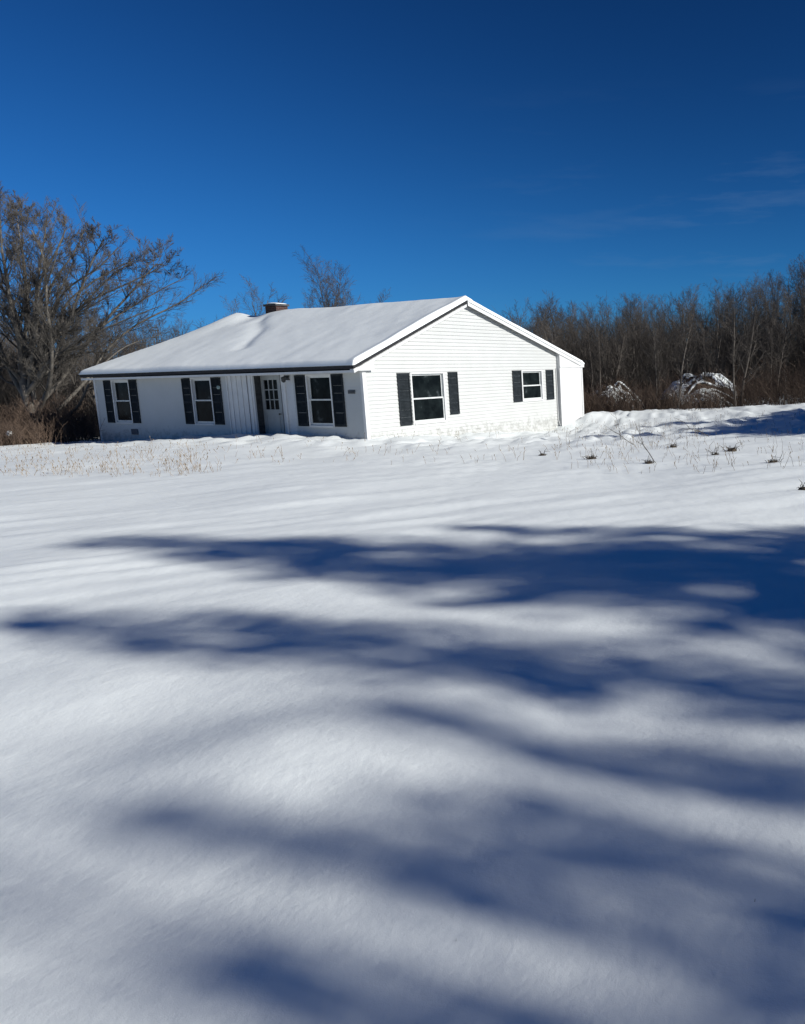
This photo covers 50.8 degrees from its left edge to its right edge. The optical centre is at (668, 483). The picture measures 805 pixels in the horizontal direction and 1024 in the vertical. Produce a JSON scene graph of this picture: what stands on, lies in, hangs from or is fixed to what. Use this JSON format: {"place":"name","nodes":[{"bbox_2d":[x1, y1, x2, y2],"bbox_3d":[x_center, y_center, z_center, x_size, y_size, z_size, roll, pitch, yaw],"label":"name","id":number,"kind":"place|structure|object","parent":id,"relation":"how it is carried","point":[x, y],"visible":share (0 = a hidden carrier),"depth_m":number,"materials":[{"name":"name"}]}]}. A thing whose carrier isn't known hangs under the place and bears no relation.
{"place":"outdoors","nodes":[
{"label":"outdoors","id":0,"kind":"place"},
{"bbox_2d":[0,395,804,1023],"bbox_3d":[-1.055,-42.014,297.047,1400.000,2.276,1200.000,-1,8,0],"label":"snow ground","id":1,"kind":"structure","parent":0,"point":[322,731],"depth_m":3.57,"materials":[{"name":"white snow"}]},
{"bbox_2d":[0,330,15,402],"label":"bare tree","id":2,"kind":"object","parent":1,"relation":"on","point":[1,339],"visible":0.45,"depth_m":36.81,"materials":[{"name":"brown plant"}]},
{"bbox_2d":[0,341,24,417],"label":"bare tree","id":3,"kind":"object","parent":1,"relation":"on","point":[4,388],"visible":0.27,"depth_m":37.66,"materials":[{"name":"brown plant"}]},
{"bbox_2d":[1,311,66,405],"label":"bare tree","id":4,"kind":"object","parent":1,"relation":"on","point":[15,365],"visible":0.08,"depth_m":36.41,"materials":[{"name":"brown plant"}]},
{"bbox_2d":[0,387,104,446],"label":"tawny thicket","id":5,"kind":"object","parent":1,"relation":"on","point":[20,426],"visible":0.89,"depth_m":29.41,"materials":[{"name":"plant"}]},
{"bbox_2d":[43,350,78,416],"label":"bare tree","id":6,"kind":"object","parent":1,"relation":"on","point":[57,393],"visible":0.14,"depth_m":36.03,"materials":[{"name":"brown plant"}]},
{"bbox_2d":[66,308,110,407],"bbox_3d":[-26.600,-5.038,35.912,1.954,6.391,2.135,-2,8,-1],"label":"bare tree","id":7,"kind":"object","parent":1,"relation":"on","point":[92,390],"visible":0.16,"depth_m":35.77,"materials":[{"name":"brown plant"}]},
{"bbox_2d":[82,307,114,363],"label":"bare tree","id":8,"kind":"object","parent":1,"relation":"on","point":[99,341],"visible":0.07,"depth_m":37.65,"materials":[{"name":"brown plant"}]},
{"bbox_2d":[0,314,216,438],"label":"dim undergrowth","id":9,"kind":"object","parent":1,"relation":"on","point":[15,395],"visible":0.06,"depth_m":38.18,"materials":[{"name":"plant"}]},
{"bbox_2d":[0,181,225,425],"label":"spreading tree","id":10,"kind":"object","parent":1,"relation":"on","point":[38,317],"visible":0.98,"depth_m":29.82,"materials":[{"name":"brown plant"}]},
{"bbox_2d":[112,312,142,359],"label":"bare tree","id":11,"kind":"object","parent":1,"relation":"on","point":[128,326],"visible":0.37,"depth_m":38.28,"materials":[{"name":"brown plant"}]},
{"bbox_2d":[113,325,148,357],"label":"bare tree","id":12,"kind":"object","parent":1,"relation":"on","point":[127,341],"visible":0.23,"depth_m":39.69,"materials":[{"name":"brown plant"}]},
{"bbox_2d":[131,317,166,348],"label":"bare tree","id":13,"kind":"object","parent":1,"relation":"on","point":[154,333],"visible":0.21,"depth_m":38.18,"materials":[{"name":"brown plant"}]},
{"bbox_2d":[141,319,159,348],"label":"bare tree","id":14,"kind":"object","parent":1,"relation":"on","point":[153,335],"visible":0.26,"depth_m":37.39,"materials":[{"name":"brown plant"}]},
{"bbox_2d":[143,313,168,342],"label":"bare tree","id":15,"kind":"object","parent":1,"relation":"on","point":[157,327],"visible":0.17,"depth_m":44.50,"materials":[{"name":"brown plant"}]},
{"bbox_2d":[170,313,190,337],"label":"bare tree","id":16,"kind":"object","parent":1,"relation":"on","point":[180,325],"visible":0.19,"depth_m":56.10,"materials":[{"name":"brown plant"}]},
{"bbox_2d":[219,295,247,316],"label":"bare tree","id":17,"kind":"object","parent":1,"relation":"on","point":[232,305],"visible":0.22,"depth_m":68.30,"materials":[{"name":"brown plant"}]},
{"bbox_2d":[237,281,265,315],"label":"bare tree","id":18,"kind":"object","parent":1,"relation":"on","point":[253,301],"visible":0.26,"depth_m":63.16,"materials":[{"name":"brown plant"}]},
{"bbox_2d":[241,275,288,315],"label":"bare tree","id":19,"kind":"object","parent":1,"relation":"on","point":[253,309],"visible":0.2,"depth_m":59.18,"materials":[{"name":"brown plant"}]},
{"bbox_2d":[301,288,316,307],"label":"bare tree","id":20,"kind":"object","parent":1,"relation":"on","point":[307,299],"visible":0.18,"depth_m":58.78,"materials":[{"name":"brown plant"}]},
{"bbox_2d":[293,245,342,307],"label":"bare tree","id":21,"kind":"object","parent":1,"relation":"on","point":[325,294],"visible":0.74,"depth_m":47.90,"materials":[{"name":"brown plant"}]},
{"bbox_2d":[306,260,333,307],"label":"bare tree","id":22,"kind":"object","parent":1,"relation":"on","point":[311,298],"visible":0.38,"depth_m":50.86,"materials":[{"name":"brown plant"}]},
{"bbox_2d":[80,300,583,441],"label":"house","id":23,"kind":"structure","parent":1,"relation":"on","point":[466,366],"depth_m":25.57,"materials":[{"name":"plastic"}]},
{"bbox_2d":[110,379,133,423],"bbox_3d":[-19.723,-2.948,28.009,1.130,1.580,0.145,3,9,28],"label":"window","id":24,"kind":"structure","parent":23,"relation":"in","point":[120,388],"depth_m":28.08,"materials":[{"name":"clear glass"}]},
{"bbox_2d":[190,377,214,424],"bbox_3d":[-15.480,-2.728,25.797,1.110,1.580,0.145,3,9,28],"label":"window","id":25,"kind":"structure","parent":23,"relation":"in","point":[201,393],"depth_m":25.86,"materials":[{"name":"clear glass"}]},
{"bbox_2d":[260,375,285,434],"bbox_3d":[-12.533,-2.362,24.485,0.930,2.065,0.115,3,9,28],"label":"door","id":26,"kind":"structure","parent":23,"relation":"in","point":[271,391],"depth_m":24.48,"materials":[{"name":"paint"}]},
{"bbox_2d":[305,374,334,427],"bbox_3d":[-10.378,-2.462,23.137,1.110,1.580,0.145,3,9,28],"label":"window","id":27,"kind":"structure","parent":23,"relation":"in","point":[318,386],"depth_m":23.18,"materials":[{"name":"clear glass"}]},
{"bbox_2d":[79,296,584,374],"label":"roof snow","id":28,"kind":"structure","parent":23,"relation":"on","point":[330,336],"depth_m":25.88,"materials":[{"name":"white snow"}]},
{"bbox_2d":[409,372,446,424],"bbox_3d":[-7.604,-2.703,24.467,0.145,1.610,1.450,3,9,28],"label":"window","id":29,"kind":"structure","parent":23,"relation":"in","point":[428,393],"depth_m":24.50,"materials":[{"name":"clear glass"}]},
{"bbox_2d":[521,370,543,401],"bbox_3d":[-5.146,-3.671,29.084,0.145,1.170,1.260,3,9,28],"label":"window","id":30,"kind":"structure","parent":23,"relation":"in","point":[532,380],"depth_m":29.14,"materials":[{"name":"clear glass"}]},
{"bbox_2d":[318,266,349,307],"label":"bare tree","id":31,"kind":"object","parent":1,"relation":"on","point":[335,290],"visible":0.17,"depth_m":52.20,"materials":[{"name":"brown plant"}]},
{"bbox_2d":[322,258,356,306],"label":"bare tree","id":32,"kind":"object","parent":1,"relation":"on","point":[342,302],"visible":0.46,"depth_m":49.90,"materials":[{"name":"brown plant"}]},
{"bbox_2d":[324,271,360,305],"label":"bare tree","id":33,"kind":"object","parent":1,"relation":"on","point":[344,291],"visible":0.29,"depth_m":52.64,"materials":[{"name":"brown plant"}]},
{"bbox_2d":[0,408,804,476],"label":"dry weeds","id":34,"kind":"object","parent":1,"relation":"on","point":[195,465],"visible":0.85,"depth_m":17.05,"materials":[{"name":"plant"}]},
{"bbox_2d":[502,298,534,328],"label":"bare tree","id":35,"kind":"object","parent":1,"relation":"on","point":[518,315],"visible":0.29,"depth_m":47.29,"materials":[{"name":"brown plant"}]},
{"bbox_2d":[527,303,559,342],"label":"bare tree","id":36,"kind":"object","parent":1,"relation":"on","point":[547,323],"visible":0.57,"depth_m":37.88,"materials":[{"name":"brown plant"}]},
{"bbox_2d":[537,290,563,330],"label":"bare tree","id":37,"kind":"object","parent":1,"relation":"on","point":[550,309],"visible":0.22,"depth_m":65.10,"materials":[{"name":"brown plant"}]},
{"bbox_2d":[541,296,560,336],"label":"bare tree","id":38,"kind":"object","parent":1,"relation":"on","point":[552,304],"visible":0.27,"depth_m":63.95,"materials":[{"name":"brown plant"}]},
{"bbox_2d":[542,322,567,351],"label":"bare tree","id":39,"kind":"object","parent":1,"relation":"on","point":[547,327],"visible":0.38,"depth_m":35.87,"materials":[{"name":"brown plant"}]},
{"bbox_2d":[553,307,569,350],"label":"bare tree","id":40,"kind":"object","parent":1,"relation":"on","point":[557,318],"visible":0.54,"depth_m":41.13,"materials":[{"name":"brown plant"}]},
{"bbox_2d":[553,304,590,365],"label":"bare tree","id":41,"kind":"object","parent":1,"relation":"on","point":[569,326],"visible":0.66,"depth_m":40.30,"materials":[{"name":"brown plant"}]},
{"bbox_2d":[568,329,590,383],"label":"bare tree","id":42,"kind":"object","parent":1,"relation":"on","point":[579,352],"visible":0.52,"depth_m":40.53,"materials":[{"name":"brown plant"}]},
{"bbox_2d":[565,317,596,391],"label":"bare tree","id":43,"kind":"object","parent":1,"relation":"on","point":[581,352],"visible":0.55,"depth_m":40.46,"materials":[{"name":"brown plant"}]},
{"bbox_2d":[577,302,606,395],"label":"bare tree","id":44,"kind":"object","parent":1,"relation":"on","point":[586,336],"visible":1,"depth_m":37.90,"materials":[{"name":"brown plant"}]},
{"bbox_2d":[583,301,606,341],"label":"bare tree","id":45,"kind":"object","parent":1,"relation":"on","point":[593,318],"visible":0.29,"depth_m":51.77,"materials":[{"name":"brown plant"}]},
{"bbox_2d":[582,324,608,392],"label":"bare tree","id":46,"kind":"object","parent":1,"relation":"on","point":[600,377],"visible":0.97,"depth_m":38.09,"materials":[{"name":"brown plant"}]},
{"bbox_2d":[584,320,614,384],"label":"bare tree","id":47,"kind":"object","parent":1,"relation":"on","point":[605,373],"visible":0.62,"depth_m":39.43,"materials":[{"name":"brown plant"}]},
{"bbox_2d":[595,302,624,358],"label":"bare tree","id":48,"kind":"object","parent":1,"relation":"on","point":[607,319],"visible":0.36,"depth_m":47.92,"materials":[{"name":"brown plant"}]},
{"bbox_2d":[584,370,644,413],"bbox_3d":[-2.848,-4.398,38.535,4.376,2.553,2.444,-1,8,0],"label":"brush pile","id":49,"kind":"object","parent":1,"relation":"on","point":[616,382],"visible":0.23,"depth_m":38.45,"materials":[{"name":"brown plant"}]},
{"bbox_2d":[606,296,635,338],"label":"bare tree","id":50,"kind":"object","parent":1,"relation":"on","point":[630,302],"visible":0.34,"depth_m":49.42,"materials":[{"name":"brown plant"}]},
{"bbox_2d":[607,322,636,379],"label":"bare tree","id":51,"kind":"object","parent":1,"relation":"on","point":[628,336],"visible":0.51,"depth_m":41.28,"materials":[{"name":"brown plant"}]},
{"bbox_2d":[605,317,640,389],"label":"bare tree","id":52,"kind":"object","parent":1,"relation":"on","point":[619,362],"visible":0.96,"depth_m":38.39,"materials":[{"name":"brown plant"}]},
{"bbox_2d":[612,293,634,336],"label":"bare tree","id":53,"kind":"object","parent":1,"relation":"on","point":[627,307],"visible":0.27,"depth_m":57.47,"materials":[{"name":"brown plant"}]},
{"bbox_2d":[620,300,650,388],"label":"bare tree","id":54,"kind":"object","parent":1,"relation":"on","point":[633,344],"visible":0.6,"depth_m":41.69,"materials":[{"name":"brown plant"}]},
{"bbox_2d":[628,305,645,372],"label":"bare tree","id":55,"kind":"object","parent":1,"relation":"on","point":[636,329],"visible":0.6,"depth_m":41.92,"materials":[{"name":"brown plant"}]},
{"bbox_2d":[626,327,656,389],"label":"bare tree","id":56,"kind":"object","parent":1,"relation":"on","point":[639,358],"visible":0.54,"depth_m":41.88,"materials":[{"name":"brown plant"}]},
{"bbox_2d":[629,295,654,348],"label":"bare tree","id":57,"kind":"object","parent":1,"relation":"on","point":[642,310],"visible":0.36,"depth_m":50.70,"materials":[{"name":"brown plant"}]},
{"bbox_2d":[491,287,804,402],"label":"grey undergrowth","id":58,"kind":"object","parent":1,"relation":"on","point":[651,373],"visible":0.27,"depth_m":41.85,"materials":[{"name":"plant"}]},
{"bbox_2d":[639,314,671,407],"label":"bare tree","id":59,"kind":"object","parent":1,"relation":"on","point":[655,358],"visible":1,"depth_m":35.60,"materials":[{"name":"brown plant"}]},
{"bbox_2d":[648,322,671,390],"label":"bare tree","id":60,"kind":"object","parent":1,"relation":"on","point":[660,355],"visible":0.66,"depth_m":40.66,"materials":[{"name":"brown plant"}]},
{"bbox_2d":[659,303,678,384],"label":"bare tree","id":61,"kind":"object","parent":1,"relation":"on","point":[668,332],"visible":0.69,"depth_m":41.81,"materials":[{"name":"brown plant"}]},
{"bbox_2d":[658,295,680,378],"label":"bare tree","id":62,"kind":"object","parent":1,"relation":"on","point":[672,317],"visible":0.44,"depth_m":47.60,"materials":[{"name":"brown plant"}]},
{"bbox_2d":[663,316,685,380],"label":"bare tree","id":63,"kind":"object","parent":1,"relation":"on","point":[673,346],"visible":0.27,"depth_m":43.89,"materials":[{"name":"brown plant"}]},
{"bbox_2d":[672,305,693,372],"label":"bare tree","id":64,"kind":"object","parent":1,"relation":"on","point":[681,334],"visible":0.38,"depth_m":42.82,"materials":[{"name":"brown plant"}]},
{"bbox_2d":[662,301,706,376],"bbox_3d":[0.926,-6.761,41.066,2.612,5.749,1.848,-2,8,-5],"label":"bare tree","id":65,"kind":"object","parent":1,"relation":"on","point":[684,339],"visible":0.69,"depth_m":40.89,"materials":[{"name":"brown plant"}]},
{"bbox_2d":[667,292,702,371],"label":"bare tree","id":66,"kind":"object","parent":1,"relation":"on","point":[682,295],"visible":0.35,"depth_m":46.92,"materials":[{"name":"brown plant"}]},
{"bbox_2d":[668,299,705,408],"bbox_3d":[0.837,-5.780,34.831,1.970,5.146,1.804,3,9,26],"label":"bare tree","id":67,"kind":"object","parent":1,"relation":"on","point":[685,359],"visible":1,"depth_m":34.74,"materials":[{"name":"brown plant"}]},
{"bbox_2d":[583,349,804,413],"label":"red brown brush","id":68,"kind":"object","parent":1,"relation":"on","point":[642,399],"visible":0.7,"depth_m":35.44,"materials":[{"name":"plant"}]},
{"bbox_2d":[680,293,708,365],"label":"bare tree","id":69,"kind":"object","parent":1,"relation":"on","point":[689,325],"visible":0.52,"depth_m":44.48,"materials":[{"name":"brown plant"}]},
{"bbox_2d":[683,284,711,328],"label":"bare tree","id":70,"kind":"object","parent":1,"relation":"on","point":[692,300],"visible":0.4,"depth_m":59.61,"materials":[{"name":"brown plant"}]},
{"bbox_2d":[649,365,747,408],"bbox_3d":[1.733,-4.804,39.054,6.420,2.580,3.192,-1,8,0],"label":"brush pile","id":71,"kind":"object","parent":1,"relation":"on","point":[710,378],"visible":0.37,"depth_m":38.59,"materials":[{"name":"brown plant"}]},
{"bbox_2d":[693,321,719,383],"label":"bare tree","id":72,"kind":"object","parent":1,"relation":"on","point":[705,365],"visible":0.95,"depth_m":38.34,"materials":[{"name":"brown plant"}]},
{"bbox_2d":[693,294,722,371],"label":"bare tree","id":73,"kind":"object","parent":1,"relation":"on","point":[706,318],"visible":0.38,"depth_m":48.75,"materials":[{"name":"brown plant"}]},
{"bbox_2d":[698,293,730,373],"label":"bare tree","id":74,"kind":"object","parent":1,"relation":"on","point":[716,333],"visible":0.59,"depth_m":42.76,"materials":[{"name":"brown plant"}]},
{"bbox_2d":[702,280,728,344],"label":"bare tree","id":75,"kind":"object","parent":1,"relation":"on","point":[718,297],"visible":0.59,"depth_m":51.12,"materials":[{"name":"brown plant"}]},
{"bbox_2d":[709,318,736,378],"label":"bare tree","id":76,"kind":"object","parent":1,"relation":"on","point":[719,347],"visible":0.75,"depth_m":40.87,"materials":[{"name":"brown plant"}]},
{"bbox_2d":[712,323,737,374],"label":"bare tree","id":77,"kind":"object","parent":1,"relation":"on","point":[725,348],"visible":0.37,"depth_m":43.19,"materials":[{"name":"brown plant"}]},
{"bbox_2d":[715,296,742,380],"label":"bare tree","id":78,"kind":"object","parent":1,"relation":"on","point":[730,325],"visible":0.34,"depth_m":47.75,"materials":[{"name":"brown plant"}]},
{"bbox_2d":[707,288,752,406],"bbox_3d":[2.883,-5.798,33.986,2.038,5.324,1.866,-6,10,-30],"label":"bare tree","id":79,"kind":"object","parent":1,"relation":"on","point":[734,345],"visible":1,"depth_m":33.98,"materials":[{"name":"brown plant"}]},
{"bbox_2d":[718,281,744,352],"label":"bare tree","id":80,"kind":"object","parent":1,"relation":"on","point":[733,301],"visible":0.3,"depth_m":57.27,"materials":[{"name":"brown plant"}]},
{"bbox_2d":[720,290,745,345],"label":"bare tree","id":81,"kind":"object","parent":1,"relation":"on","point":[733,312],"visible":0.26,"depth_m":51.80,"materials":[{"name":"brown plant"}]},
{"bbox_2d":[722,287,764,398],"bbox_3d":[4.139,-7.493,41.978,2.433,6.357,2.228,-2,8,-5],"label":"bare tree","id":82,"kind":"object","parent":1,"relation":"on","point":[737,313],"visible":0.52,"depth_m":41.68,"materials":[{"name":"brown plant"}]},
{"bbox_2d":[733,292,761,363],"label":"bare tree","id":83,"kind":"object","parent":1,"relation":"on","point":[748,317],"visible":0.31,"depth_m":47.52,"materials":[{"name":"brown plant"}]},
{"bbox_2d":[728,284,774,405],"bbox_3d":[3.886,-6.056,34.756,1.928,5.692,2.173,-9,11,-40],"label":"bare tree","id":84,"kind":"object","parent":1,"relation":"on","point":[748,356],"visible":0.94,"depth_m":34.83,"materials":[{"name":"brown plant"}]},
{"bbox_2d":[737,276,766,321],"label":"bare tree","id":85,"kind":"object","parent":1,"relation":"on","point":[751,294],"visible":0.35,"depth_m":56.19,"materials":[{"name":"brown plant"}]},
{"bbox_2d":[742,298,763,387],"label":"bare tree","id":86,"kind":"object","parent":1,"relation":"on","point":[754,325],"visible":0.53,"depth_m":41.73,"materials":[{"name":"brown plant"}]},
{"bbox_2d":[741,282,776,383],"bbox_3d":[5.915,-9.365,50.391,3.006,7.430,2.546,-1,8,4],"label":"bare tree","id":87,"kind":"object","parent":1,"relation":"on","point":[756,308],"visible":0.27,"depth_m":50.18,"materials":[{"name":"brown plant"}]},
{"bbox_2d":[751,280,782,378],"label":"bare tree","id":88,"kind":"object","parent":1,"relation":"on","point":[765,308],"visible":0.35,"depth_m":50.29,"materials":[{"name":"brown plant"}]},
{"bbox_2d":[751,270,782,359],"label":"bare tree","id":89,"kind":"object","parent":1,"relation":"on","point":[762,289],"visible":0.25,"depth_m":64.01,"materials":[{"name":"brown plant"}]},
{"bbox_2d":[757,278,783,373],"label":"bare tree","id":90,"kind":"object","parent":1,"relation":"on","point":[767,299],"visible":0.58,"depth_m":49.13,"materials":[{"name":"brown plant"}]},
{"bbox_2d":[757,317,786,386],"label":"bare tree","id":91,"kind":"object","parent":1,"relation":"on","point":[771,336],"visible":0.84,"depth_m":39.67,"materials":[{"name":"brown plant"}]},
{"bbox_2d":[762,273,788,336],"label":"bare tree","id":92,"kind":"object","parent":1,"relation":"on","point":[778,294],"visible":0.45,"depth_m":50.44,"materials":[{"name":"brown plant"}]},
{"bbox_2d":[764,270,793,342],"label":"bare tree","id":93,"kind":"object","parent":1,"relation":"on","point":[770,275],"visible":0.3,"depth_m":57.38,"materials":[{"name":"brown plant"}]},
{"bbox_2d":[764,289,797,393],"bbox_3d":[6.212,-7.563,42.420,2.090,6.256,1.913,6,11,40],"label":"bare tree","id":94,"kind":"object","parent":1,"relation":"on","point":[784,318],"visible":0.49,"depth_m":42.29,"materials":[{"name":"brown plant"}]},
{"bbox_2d":[763,283,801,362],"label":"bare tree","id":95,"kind":"object","parent":1,"relation":"on","point":[780,314],"visible":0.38,"depth_m":45.10,"materials":[{"name":"brown plant"}]},
{"bbox_2d":[769,296,797,397],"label":"bare tree","id":96,"kind":"object","parent":1,"relation":"on","point":[786,328],"visible":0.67,"depth_m":41.40,"materials":[{"name":"brown plant"}]},
{"bbox_2d":[764,259,802,335],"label":"bare tree","id":97,"kind":"object","parent":1,"relation":"on","point":[787,283],"visible":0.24,"depth_m":61.75,"materials":[{"name":"brown plant"}]},
{"bbox_2d":[766,287,804,401],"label":"bare tree","id":98,"kind":"object","parent":1,"relation":"on","point":[784,346],"visible":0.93,"depth_m":39.88,"materials":[{"name":"brown plant"}]},
{"bbox_2d":[774,262,804,352],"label":"bare tree","id":99,"kind":"object","parent":1,"relation":"on","point":[792,279],"visible":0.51,"depth_m":46.90,"materials":[{"name":"brown plant"}]},
{"bbox_2d":[777,266,804,378],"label":"bare tree","id":100,"kind":"object","parent":1,"relation":"on","point":[794,309],"visible":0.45,"depth_m":46.83,"materials":[{"name":"brown plant"}]},
{"bbox_2d":[781,316,804,391],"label":"bare tree","id":101,"kind":"object","parent":1,"relation":"on","point":[793,356],"visible":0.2,"depth_m":45.38,"materials":[{"name":"brown plant"}]},
{"bbox_2d":[787,262,804,371],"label":"bare tree","id":102,"kind":"object","parent":1,"relation":"on","point":[799,293],"visible":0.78,"depth_m":46.14,"materials":[{"name":"brown plant"}]},
{"bbox_2d":[789,272,804,336],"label":"bare tree","id":103,"kind":"object","parent":1,"relation":"on","point":[799,298],"visible":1,"depth_m":36.49,"materials":[{"name":"brown plant"}]},
{"bbox_2d":[0,0,804,364],"label":"sky","id":104,"kind":"structure","parent":0,"point":[499,154],"materials":[{"name":"blue"}]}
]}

